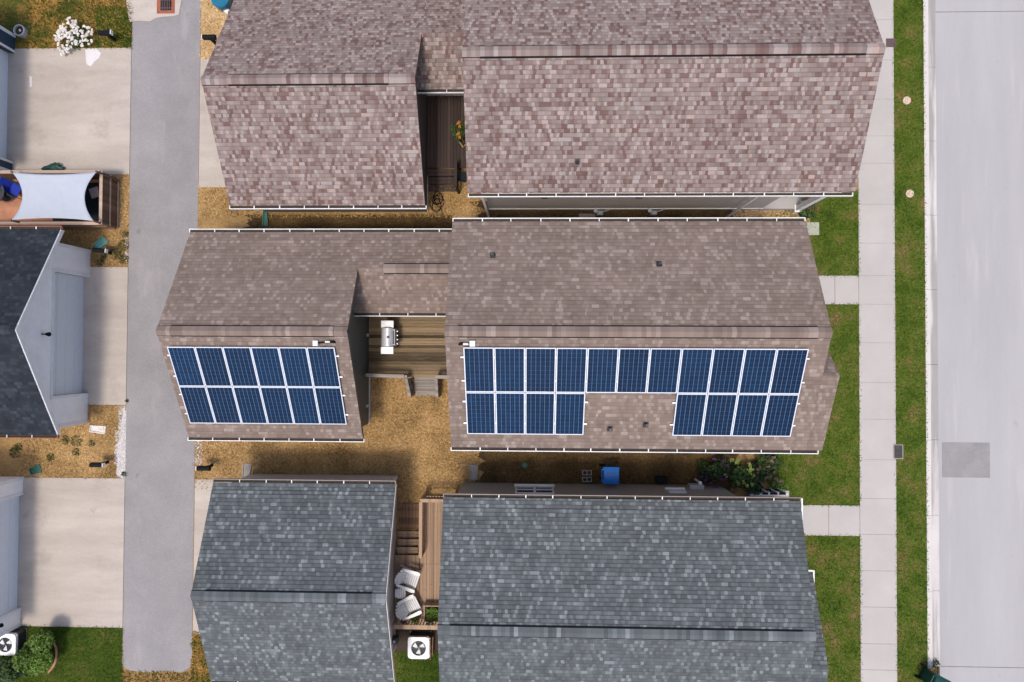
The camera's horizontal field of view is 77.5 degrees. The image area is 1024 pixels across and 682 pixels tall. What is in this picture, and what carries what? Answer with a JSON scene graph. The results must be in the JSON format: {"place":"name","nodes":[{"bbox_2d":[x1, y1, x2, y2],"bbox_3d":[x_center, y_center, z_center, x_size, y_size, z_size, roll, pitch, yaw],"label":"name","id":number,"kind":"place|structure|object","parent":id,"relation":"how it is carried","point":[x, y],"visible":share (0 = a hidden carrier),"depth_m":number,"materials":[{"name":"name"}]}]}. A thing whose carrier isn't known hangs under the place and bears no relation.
{"place":"outdoors","nodes":[
{"label":"outdoors","id":0,"kind":"place"},
{"bbox_2d":[41,162,63,169],"bbox_3d":[-19.821,-7.498,27.508,0.992,0.280,0.400,-5,89,2],"label":"yard bag","id":1,"kind":"object","parent":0,"point":[54,166],"visible":0.81,"depth_m":27.41,"materials":[{"name":"green plastic"}]},
{"bbox_2d":[0,626,122,681],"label":"lawn","id":2,"kind":"structure","parent":0,"point":[92,656],"depth_m":27.26,"materials":[{"name":"plant"}]},
{"bbox_2d":[0,627,27,655],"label":"air conditioner","id":3,"kind":"object","parent":2,"relation":"on","point":[12,642],"visible":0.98,"depth_m":26.79,"materials":[{"name":"metal"}]},
{"bbox_2d":[0,653,28,681],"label":"bush","id":4,"kind":"object","parent":2,"relation":"on","point":[8,673],"visible":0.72,"depth_m":26.45,"materials":[{"name":"green plant"}]},
{"bbox_2d":[10,629,54,675],"bbox_3d":[-19.686,12.988,26.636,2.128,1.377,1.601,-35,88,1],"label":"bush","id":5,"kind":"object","parent":2,"relation":"on","point":[34,656],"visible":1,"depth_m":26.27,"materials":[{"name":"green plant"}]},
{"bbox_2d":[47,643,57,672],"bbox_3d":[-19.583,13.538,27.251,0.303,0.100,1.322,10,89,2],"label":"garden edging","id":6,"kind":"object","parent":2,"relation":"on","point":[55,660],"visible":0.95,"depth_m":27.21,"materials":[{"name":"ceramic"}]},
{"bbox_2d":[0,0,126,48],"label":"lawn","id":7,"kind":"structure","parent":0,"point":[13,13],"depth_m":27.80,"materials":[{"name":"plant"}]},
{"bbox_2d":[13,24,28,37],"bbox_3d":[-21.331,-13.452,27.703,0.500,0.240,0.496,0,89,2],"label":"plant pot","id":8,"kind":"object","parent":7,"relation":"on","point":[20,30],"visible":1,"depth_m":27.66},
{"bbox_2d":[54,17,92,55],"bbox_3d":[-18.882,-13.223,27.491,1.715,0.558,1.629,-11,89,1],"label":"shrub","id":9,"kind":"object","parent":7,"relation":"on","point":[63,30],"visible":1,"depth_m":27.37,"materials":[{"name":"white plant"}]},
{"bbox_2d":[2,48,131,174],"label":"driveway","id":10,"kind":"structure","parent":0,"point":[71,110],"depth_m":27.67,"materials":[{"name":"concrete"}]},
{"bbox_2d":[85,48,100,65],"bbox_3d":[-18.187,-12.313,27.688,0.703,0.012,0.783,0,89,2],"label":"paint spill","id":11,"kind":"object","parent":10,"relation":"on","point":[92,55],"visible":1,"depth_m":27.68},
{"bbox_2d":[17,477,124,627],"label":"driveway","id":12,"kind":"structure","parent":0,"point":[71,552],"depth_m":27.33,"materials":[{"name":"concrete"}]},
{"bbox_2d":[65,267,127,404],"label":"driveway","id":13,"kind":"structure","parent":0,"point":[105,321],"depth_m":27.46,"materials":[{"name":"concrete"}]},
{"bbox_2d":[95,8,131,47],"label":"lawn","id":14,"kind":"structure","parent":0,"point":[109,25],"depth_m":27.70,"materials":[{"name":"plant"}]},
{"bbox_2d":[122,0,200,672],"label":"alley","id":15,"kind":"structure","parent":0,"point":[160,447],"depth_m":27.41,"materials":[{"name":"grey concrete"}]},
{"bbox_2d":[126,0,181,21],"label":"drain apron","id":16,"kind":"object","parent":15,"relation":"on","point":[143,10],"visible":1,"depth_m":27.65,"materials":[{"name":"concrete"}]},
{"bbox_2d":[157,0,174,13],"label":"storm drain","id":17,"kind":"object","parent":15,"relation":"on","point":[165,6],"visible":1,"depth_m":27.61,"materials":[{"name":"brown metal"}]},
{"bbox_2d":[192,634,210,681],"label":"lawn","id":18,"kind":"structure","parent":0,"point":[195,647],"depth_m":27.11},
{"bbox_2d":[199,59,224,186],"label":"driveway","id":19,"kind":"structure","parent":0,"point":[210,171],"depth_m":27.47,"materials":[{"name":"concrete"}]},
{"bbox_2d":[193,479,230,633],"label":"driveway","id":20,"kind":"structure","parent":0,"point":[202,498],"depth_m":27.20,"materials":[{"name":"concrete"}]},
{"bbox_2d":[393,652,439,681],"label":"lawn","id":21,"kind":"structure","parent":0,"point":[399,665],"depth_m":26.85,"materials":[{"name":"plant"}]},
{"bbox_2d":[0,40,859,681],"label":"yard","id":22,"kind":"structure","parent":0,"point":[8,464],"depth_m":27.18,"materials":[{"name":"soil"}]},
{"bbox_2d":[0,25,15,169],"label":"garage","id":23,"kind":"structure","parent":22,"relation":"on","point":[7,40],"depth_m":27.51,"materials":[{"name":"blue"}]},
{"bbox_2d":[0,49,7,158],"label":"garage door","id":24,"kind":"structure","parent":23,"relation":"in","point":[3,55],"depth_m":27.56,"materials":[{"name":"metal"}]},
{"bbox_2d":[0,476,23,636],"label":"garage","id":25,"kind":"structure","parent":22,"relation":"on","point":[11,490],"depth_m":26.89,"materials":[{"name":"white"}]},
{"bbox_2d":[0,496,18,615],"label":"garage door","id":26,"kind":"structure","parent":25,"relation":"in","point":[9,508],"depth_m":26.91,"materials":[{"name":"metal"}]},
{"bbox_2d":[29,464,41,474],"bbox_3d":[-20.486,5.544,27.414,0.450,0.100,0.365,-17,89,1],"label":"splash block","id":27,"kind":"object","parent":22,"relation":"on","point":[35,469],"depth_m":27.42,"materials":[{"name":"green plastic"}]},
{"bbox_2d":[0,226,90,438],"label":"garage","id":28,"kind":"structure","parent":22,"relation":"on","point":[41,328],"depth_m":24.96,"materials":[{"name":"white"}]},
{"bbox_2d":[53,272,83,395],"bbox_3d":[-18.553,-0.281,26.473,0.060,2.080,5.001,0,89,2],"label":"garage door","id":29,"kind":"structure","parent":28,"relation":"in","point":[69,289],"depth_m":26.61,"materials":[{"name":"metal"}]},
{"bbox_2d":[0,170,119,229],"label":"terrace","id":30,"kind":"structure","parent":22,"relation":"on","point":[103,211],"depth_m":27.14,"materials":[{"name":"wood"}]},
{"bbox_2d":[0,185,11,200],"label":"patio table","id":31,"kind":"object","parent":30,"relation":"on","point":[4,196],"visible":0.8,"depth_m":26.86,"materials":[{"name":"metal"}]},
{"bbox_2d":[0,176,21,199],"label":"camp chair","id":32,"kind":"object","parent":30,"relation":"on","point":[12,187],"visible":0.76,"depth_m":27.09,"materials":[{"name":"blue fabric"}]},
{"bbox_2d":[12,172,95,220],"bbox_3d":[-18.724,-5.908,26.116,3.547,0.119,2.028,0,89,2],"label":"shade sail","id":33,"kind":"object","parent":30,"relation":"attached to","point":[53,196],"visible":1,"depth_m":26.12,"materials":[{"name":"white fabric"}]},
{"bbox_2d":[89,186,98,199],"bbox_3d":[-17.658,-6.282,27.183,0.400,0.440,0.440,-20,89,1],"label":"stool","id":34,"kind":"object","parent":30,"relation":"on","point":[94,192],"visible":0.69,"depth_m":26.96,"materials":[{"name":"grey fabric"}]},
{"bbox_2d":[89,425,105,433],"bbox_3d":[-17.779,3.789,27.367,0.650,0.100,0.353,6,89,2],"label":"splash block","id":35,"kind":"object","parent":22,"relation":"on","point":[96,428],"depth_m":27.38,"materials":[{"name":"concrete"}]},
{"bbox_2d":[89,461,108,466],"bbox_3d":[-17.344,5.184,26.953,0.570,0.860,0.202,0,89,2],"label":"mailbox","id":36,"kind":"object","parent":22,"relation":"on","point":[96,464],"visible":1,"depth_m":26.61,"materials":[{"name":"black plastic"}]},
{"bbox_2d":[93,236,108,247],"bbox_3d":[-17.736,-4.223,27.506,0.530,0.100,0.388,-43,88,1],"label":"splash block","id":37,"kind":"object","parent":22,"relation":"on","point":[99,242],"depth_m":27.51,"materials":[{"name":"teal plastic"}]},
{"bbox_2d":[92,247,111,253],"bbox_3d":[-17.321,-3.815,27.110,0.570,0.860,0.202,6,89,2],"label":"mailbox","id":38,"kind":"object","parent":22,"relation":"on","point":[99,250],"visible":1,"depth_m":26.76,"materials":[{"name":"black plastic"}]},
{"bbox_2d":[24,0,210,681],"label":"grass","id":39,"kind":"structure","parent":22,"relation":"on","point":[105,5],"depth_m":27.70,"materials":[{"name":"plant"}]},
{"bbox_2d":[97,29,116,41],"bbox_3d":[-17.207,-13.050,27.269,0.570,0.860,0.202,0,89,2],"label":"mailbox","id":40,"kind":"object","parent":39,"relation":"on","point":[108,33],"visible":1,"depth_m":26.96,"materials":[{"name":"black plastic"}]},
{"bbox_2d":[114,411,125,477],"bbox_3d":[-16.821,4.499,27.388,0.507,0.026,3.026,0,89,2],"label":"gravel bed","id":41,"kind":"object","parent":22,"relation":"on","point":[122,446],"visible":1,"depth_m":27.37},
{"bbox_2d":[114,235,202,477],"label":"gravel","id":42,"kind":"structure","parent":22,"relation":"on","point":[123,408],"depth_m":27.37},
{"bbox_2d":[195,464,212,471],"bbox_3d":[-12.840,5.312,26.823,0.570,0.860,0.202,0,89,2],"label":"mailbox","id":43,"kind":"object","parent":22,"relation":"on","point":[203,468],"visible":1,"depth_m":26.48,"materials":[{"name":"black plastic"}]},
{"bbox_2d":[201,0,233,58],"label":"mulch bed","id":44,"kind":"object","parent":22,"relation":"on","point":[204,3],"visible":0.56,"depth_m":27.58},
{"bbox_2d":[201,34,216,43],"bbox_3d":[-12.759,-12.795,27.138,0.570,0.860,0.202,0,89,2],"label":"mailbox","id":45,"kind":"object","parent":44,"relation":"on","point":[212,37],"visible":0.94,"depth_m":26.80,"materials":[{"name":"black plastic"}]},
{"bbox_2d":[15,5,439,681],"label":"grass","id":46,"kind":"structure","parent":22,"relation":"on","point":[105,641],"depth_m":27.24,"materials":[{"name":"plant"}]},
{"bbox_2d":[242,463,251,477],"bbox_3d":[-11.303,5.538,27.153,0.388,0.100,0.630,6,89,2],"label":"splash block","id":47,"kind":"object","parent":22,"relation":"on","point":[245,471],"depth_m":27.16,"materials":[{"name":"concrete"}]},
{"bbox_2d":[262,211,267,225],"bbox_3d":[-10.567,-5.244,27.321,0.237,0.100,0.630,0,89,2],"label":"splash block","id":48,"kind":"object","parent":22,"relation":"on","point":[265,219],"depth_m":27.33,"materials":[{"name":"green plastic"}]},
{"bbox_2d":[190,474,397,681],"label":"garage","id":49,"kind":"structure","parent":22,"relation":"on","point":[294,577],"depth_m":23.66,"materials":[{"name":"grey"}]},
{"bbox_2d":[155,229,451,441],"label":"garage","id":50,"kind":"structure","parent":22,"relation":"on","point":[278,288],"depth_m":23.88,"materials":[{"name":"brown"}]},
{"bbox_2d":[167,346,348,423],"bbox_3d":[-9.269,1.674,23.419,6.230,1.649,2.909,0,89,2],"label":"solar array","id":51,"kind":"object","parent":50,"relation":"on","point":[219,384],"visible":1,"depth_m":23.36,"materials":[{"name":"blue glass"}]},
{"bbox_2d":[313,340,335,345],"bbox_3d":[-6.624,0.077,22.547,0.803,0.242,0.197,0,89,2],"label":"junction box","id":52,"kind":"object","parent":50,"relation":"on","point":[316,343],"visible":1,"depth_m":22.47,"materials":[{"name":"white plastic"}]},
{"bbox_2d":[200,0,465,211],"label":"garage","id":53,"kind":"structure","parent":22,"relation":"on","point":[316,105],"depth_m":23.65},
{"bbox_2d":[240,215,454,228],"bbox_3d":[-6.990,-4.981,27.275,9.481,0.025,0.842,0,89,2],"label":"soil strip","id":54,"kind":"object","parent":22,"relation":"on","point":[379,220],"visible":0.52,"depth_m":27.26,"materials":[{"name":"soil"}]},
{"bbox_2d":[365,317,446,397],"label":"deck","id":55,"kind":"structure","parent":22,"relation":"on","point":[429,351],"depth_m":26.70,"materials":[{"name":"brown wood"}]},
{"bbox_2d":[381,320,397,353],"bbox_3d":[-4.977,-0.148,26.182,0.670,1.083,1.360,0,89,2],"label":"gas grill","id":56,"kind":"object","parent":55,"relation":"on","point":[389,339],"visible":1,"depth_m":25.84,"materials":[{"name":"metal"}]},
{"bbox_2d":[395,629,437,652],"bbox_3d":[-3.885,12.461,26.879,2.167,0.030,1.320,0,89,2],"label":"soil strip","id":57,"kind":"object","parent":22,"relation":"on","point":[402,643],"visible":0.14,"depth_m":26.88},
{"bbox_2d":[392,632,398,643],"bbox_3d":[-4.786,12.280,26.452,0.200,0.900,0.240,0,89,2],"label":"utility box","id":58,"kind":"object","parent":57,"relation":"on","point":[395,639],"visible":1,"depth_m":26.06,"materials":[{"name":"metal"}]},
{"bbox_2d":[408,630,431,658],"bbox_3d":[-3.838,12.651,26.554,0.920,0.630,0.920,0,89,2],"label":"air conditioner","id":59,"kind":"object","parent":57,"relation":"on","point":[418,644],"visible":1,"depth_m":26.27,"materials":[{"name":"metal"}]},
{"bbox_2d":[429,632,434,659],"bbox_3d":[-3.332,12.727,26.601,0.135,0.500,0.920,0,89,2],"label":"lumber","id":60,"kind":"object","parent":57,"relation":"on","point":[432,636],"visible":1,"depth_m":26.54,"materials":[{"name":"brown wood"}]},
{"bbox_2d":[392,492,456,629],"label":"deck","id":61,"kind":"structure","parent":22,"relation":"on","point":[424,519],"depth_m":26.38,"materials":[{"name":"brown wood"}]},
{"bbox_2d":[395,585,406,597],"bbox_3d":[-4.537,10.275,26.155,0.424,0.450,0.400,0,89,2],"label":"side table","id":62,"kind":"object","parent":61,"relation":"on","point":[398,593],"visible":0.98,"depth_m":25.93,"materials":[{"name":"white plastic"}]},
{"bbox_2d":[394,565,420,592],"bbox_3d":[-4.278,9.666,25.973,0.940,0.854,0.870,18,90,2],"label":"lounge chair","id":63,"kind":"object","parent":61,"relation":"on","point":[402,576],"visible":1,"depth_m":25.92,"materials":[{"name":"white plastic"}]},
{"bbox_2d":[395,591,422,620],"bbox_3d":[-4.237,10.836,25.951,0.940,0.854,0.870,-27,88,1],"label":"lounge chair","id":64,"kind":"object","parent":61,"relation":"on","point":[409,607],"visible":0.99,"depth_m":25.89,"materials":[{"name":"white plastic"}]},
{"bbox_2d":[424,602,438,622],"bbox_3d":[-3.243,11.113,26.050,0.692,0.548,0.692,0,89,2],"label":"planter box","id":65,"kind":"object","parent":61,"relation":"on","point":[431,611],"visible":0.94,"depth_m":25.94,"materials":[{"name":"beige wood"}]},
{"bbox_2d":[429,192,444,221],"bbox_3d":[-3.180,-5.716,27.098,0.652,0.116,1.299,0,89,2],"label":"garden hose","id":66,"kind":"object","parent":22,"relation":"on","point":[438,198],"visible":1,"depth_m":27.09,"materials":[{"name":"black plastic"}]},
{"bbox_2d":[427,96,465,193],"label":"deck","id":67,"kind":"structure","parent":22,"relation":"on","point":[444,146],"depth_m":26.77,"materials":[{"name":"brown wood"}]},
{"bbox_2d":[450,120,465,146],"bbox_3d":[-2.115,-8.428,26.177,0.775,1.128,1.028,0,89,2],"label":"flowering plant","id":68,"kind":"object","parent":67,"relation":"on","point":[460,131],"visible":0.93,"depth_m":25.82,"materials":[{"name":"plant"}]},
{"bbox_2d":[457,171,466,181],"bbox_3d":[-2.116,-6.837,26.716,0.457,0.909,0.550,10,89,2],"label":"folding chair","id":69,"kind":"object","parent":67,"relation":"on","point":[462,176],"visible":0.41,"depth_m":26.71,"materials":[{"name":"green fabric"}]},
{"bbox_2d":[469,465,477,479],"bbox_3d":[-1.619,5.537,26.878,0.388,0.100,0.630,0,89,2],"label":"splash block","id":70,"kind":"object","parent":22,"relation":"on","point":[473,473],"depth_m":26.88,"materials":[{"name":"concrete"}]},
{"bbox_2d":[9,230,939,672],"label":"weeds","id":71,"kind":"object","parent":22,"relation":"on","point":[127,402],"visible":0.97,"depth_m":27.46,"materials":[{"name":"green plant"}]},
{"bbox_2d":[248,200,745,491],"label":"dead grass","id":72,"kind":"structure","parent":22,"relation":"on","point":[579,458],"depth_m":26.86,"materials":[{"name":"plant"}]},
{"bbox_2d":[199,0,809,222],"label":"straw mulch","id":73,"kind":"object","parent":22,"relation":"on","point":[210,20],"visible":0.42,"depth_m":27.56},
{"bbox_2d":[211,0,232,11],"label":"round tub","id":74,"kind":"object","parent":73,"relation":"on","point":[222,5],"visible":0.93,"depth_m":27.04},
{"bbox_2d":[470,201,733,217],"bbox_3d":[4.033,-5.448,26.970,11.879,0.025,0.941,0,89,2],"label":"soil strip","id":75,"kind":"object","parent":22,"relation":"on","point":[612,213],"visible":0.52,"depth_m":26.97,"materials":[{"name":"soil"}]},
{"bbox_2d":[579,214,594,217],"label":"paving slab","id":76,"kind":"structure","parent":75,"relation":"on","point":[586,215],"depth_m":26.92,"materials":[{"name":"concrete"}]},
{"bbox_2d":[594,209,610,215],"bbox_3d":[3.725,-5.327,26.594,0.707,0.750,0.231,0,89,2],"label":"gas meter","id":77,"kind":"object","parent":75,"relation":"on","point":[598,212],"visible":1,"depth_m":26.35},
{"bbox_2d":[646,209,664,215],"bbox_3d":[5.943,-5.318,26.531,0.707,0.750,0.231,0,89,2],"label":"gas meter","id":78,"kind":"object","parent":75,"relation":"on","point":[652,212],"visible":1,"depth_m":26.29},
{"bbox_2d":[475,451,738,490],"bbox_3d":[3.932,5.445,26.782,11.201,0.025,1.642,0,89,2],"label":"soil strip","id":79,"kind":"object","parent":22,"relation":"on","point":[528,461],"visible":0.52,"depth_m":26.79,"materials":[{"name":"soil"}]},
{"bbox_2d":[599,464,618,483],"bbox_3d":[4.000,5.457,26.262,0.734,1.019,0.670,0,89,2],"label":"wheeled bin","id":80,"kind":"object","parent":79,"relation":"on","point":[610,474],"visible":1,"depth_m":25.78,"materials":[{"name":"blue plastic"}]},
{"bbox_2d":[656,476,667,482],"bbox_3d":[6.223,5.762,26.559,0.480,0.290,0.280,0,89,2],"label":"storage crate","id":81,"kind":"object","parent":79,"relation":"on","point":[661,479],"visible":1,"depth_m":26.41,"materials":[{"name":"black plastic"}]},
{"bbox_2d":[697,456,731,487],"bbox_3d":[8.346,5.344,26.212,1.513,0.902,1.265,-29,88,1],"label":"shrub","id":82,"kind":"object","parent":79,"relation":"on","point":[712,472],"visible":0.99,"depth_m":26.14,"materials":[{"name":"green plant"}]},
{"bbox_2d":[721,458,758,489],"bbox_3d":[9.312,5.444,26.151,1.565,1.011,1.237,39,90,2],"label":"shrub","id":83,"kind":"object","parent":79,"relation":"on","point":[737,471],"visible":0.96,"depth_m":25.88,"materials":[{"name":"green plant"}]},
{"bbox_2d":[437,478,828,681],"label":"house","id":84,"kind":"structure","parent":22,"relation":"on","point":[699,581],"depth_m":22.92,"materials":[{"name":"grey"}]},
{"bbox_2d":[514,484,554,493],"bbox_3d":[0.899,5.896,25.387,1.646,1.370,0.120,0,89,2],"label":"window","id":85,"kind":"structure","parent":84,"relation":"in","point":[520,488],"depth_m":25.45,"materials":[{"name":"white glass"}]},
{"bbox_2d":[665,487,686,492],"bbox_3d":[6.520,5.920,25.277,0.791,0.570,0.120,0,89,2],"label":"window","id":86,"kind":"structure","parent":84,"relation":"in","point":[670,489],"depth_m":25.39,"materials":[{"name":"white glass"}]},
{"bbox_2d":[462,0,885,217],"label":"house","id":87,"kind":"structure","parent":22,"relation":"on","point":[736,105],"depth_m":21.82,"materials":[{"name":"tile"}]},
{"bbox_2d":[742,462,771,494],"bbox_3d":[9.992,5.614,26.226,1.151,0.773,1.388,36,90,2],"label":"shrub","id":88,"kind":"object","parent":22,"relation":"on","point":[756,486],"visible":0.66,"depth_m":26.09,"materials":[{"name":"green plant"}]},
{"bbox_2d":[752,454,787,484],"bbox_3d":[10.581,5.215,26.162,1.329,0.910,1.334,-5,89,2],"label":"shrub","id":89,"kind":"object","parent":22,"relation":"on","point":[769,462],"visible":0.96,"depth_m":26.05,"materials":[{"name":"green plant"}]},
{"bbox_2d":[734,210,808,221],"bbox_3d":[10.886,-5.373,26.772,3.117,0.029,0.863,0,89,2],"label":"mulch bed","id":90,"kind":"object","parent":22,"relation":"on","point":[762,211],"visible":0.29,"depth_m":26.77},
{"bbox_2d":[799,197,818,217],"bbox_3d":[12.262,-5.522,26.415,0.750,0.674,0.910,-7,89,1],"label":"shrub","id":91,"kind":"object","parent":90,"relation":"on","point":[808,212],"visible":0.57,"depth_m":26.31,"materials":[{"name":"green plant"}]},
{"bbox_2d":[886,38,895,46],"bbox_3d":[15.875,-12.493,26.724,0.400,0.050,0.360,0,89,2],"label":"meter box","id":92,"kind":"object","parent":22,"relation":"on","point":[890,42],"visible":0.96,"depth_m":26.70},
{"bbox_2d":[893,444,902,458],"bbox_3d":[15.996,4.583,26.422,0.400,0.050,0.600,0,89,2],"label":"meter box","id":93,"kind":"object","parent":22,"relation":"on","point":[896,454],"visible":1,"depth_m":26.40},
{"bbox_2d":[444,217,839,453],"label":"house","id":94,"kind":"structure","parent":0,"point":[724,282],"depth_m":21.38,"materials":[{"name":"brown"}]},
{"bbox_2d":[458,341,475,346],"bbox_3d":[-1.474,0.086,20.664,0.576,0.224,0.190,0,89,2],"label":"junction box","id":95,"kind":"object","parent":94,"relation":"attached to","point":[472,344],"visible":1,"depth_m":20.55,"materials":[{"name":"white plastic"}]},
{"bbox_2d":[461,347,809,436],"bbox_3d":[3.955,1.727,21.186,11.255,1.493,2.990,0,89,2],"label":"solar array","id":96,"kind":"object","parent":94,"relation":"on","point":[520,387],"visible":1,"depth_m":21.04,"materials":[{"name":"blue glass"}]},
{"bbox_2d":[773,304,859,505],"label":"lawn","id":97,"kind":"structure","parent":0,"point":[835,420],"depth_m":26.53,"materials":[{"name":"plant"}]},
{"bbox_2d":[769,474,787,490],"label":"shrub","id":98,"kind":"object","parent":97,"relation":"on","point":[778,484],"visible":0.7,"depth_m":26.31,"materials":[{"name":"green plant"}]},
{"bbox_2d":[803,505,859,535],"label":"front walk","id":99,"kind":"structure","parent":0,"point":[833,520],"depth_m":26.45,"materials":[{"name":"concrete"}]},
{"bbox_2d":[806,191,858,275],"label":"lawn","id":100,"kind":"structure","parent":0,"point":[825,240],"depth_m":26.67,"materials":[{"name":"plant"}]},
{"bbox_2d":[806,222,818,234],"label":"paving slab","id":101,"kind":"structure","parent":100,"relation":"on","point":[812,229],"depth_m":26.66,"materials":[{"name":"concrete"}]},
{"bbox_2d":[805,535,860,681],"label":"lawn","id":102,"kind":"structure","parent":0,"point":[837,629],"depth_m":26.40,"materials":[{"name":"plant"}]},
{"bbox_2d":[819,276,858,303],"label":"front walk","id":103,"kind":"structure","parent":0,"point":[840,290],"depth_m":26.60,"materials":[{"name":"concrete"}]},
{"bbox_2d":[858,0,896,681],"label":"sidewalk","id":104,"kind":"structure","parent":0,"point":[877,434],"depth_m":26.49,"materials":[{"name":"concrete"}]},
{"bbox_2d":[893,0,926,681],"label":"lawn","id":105,"kind":"structure","parent":0,"point":[914,428],"depth_m":26.50,"materials":[{"name":"plant"}]},
{"bbox_2d":[771,0,929,681],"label":"grass","id":106,"kind":"structure","parent":105,"relation":"on","point":[857,379],"depth_m":26.49,"materials":[{"name":"plant"}]},
{"bbox_2d":[915,663,950,681],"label":"wheeled bin","id":107,"kind":"object","parent":105,"relation":"on","point":[927,674],"visible":1,"depth_m":25.72,"materials":[{"name":"green plastic"}]},
{"bbox_2d":[935,0,1023,681],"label":"street","id":108,"kind":"structure","parent":0,"point":[980,158],"depth_m":26.54,"materials":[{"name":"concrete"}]},
{"bbox_2d":[942,442,989,477],"bbox_3d":[18.837,4.939,26.469,1.944,0.030,1.447,0,89,2],"label":"road patch","id":109,"kind":"object","parent":108,"relation":"on","point":[965,460],"visible":1,"depth_m":26.45,"materials":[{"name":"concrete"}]},
{"bbox_2d":[940,11,1019,667],"bbox_3d":[23.745,0.568,26.405,12.028,0.024,96.000,0,89,2],"label":"street joint","id":110,"kind":"object","parent":108,"relation":"on","point":[984,11],"visible":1,"depth_m":26.53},
{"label":"ground","id":111,"kind":"structure","parent":0,"visible":0},
{"bbox_2d":[923,0,932,667],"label":"kerb","id":112,"kind":"structure","parent":111,"relation":"on","point":[928,341],"depth_m":26.47,"materials":[{"name":"concrete"}]},
{"bbox_2d":[928,0,939,666],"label":"gutter pan","id":113,"kind":"object","parent":111,"relation":"on","point":[934,334],"visible":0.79,"depth_m":26.57,"materials":[{"name":"concrete"}]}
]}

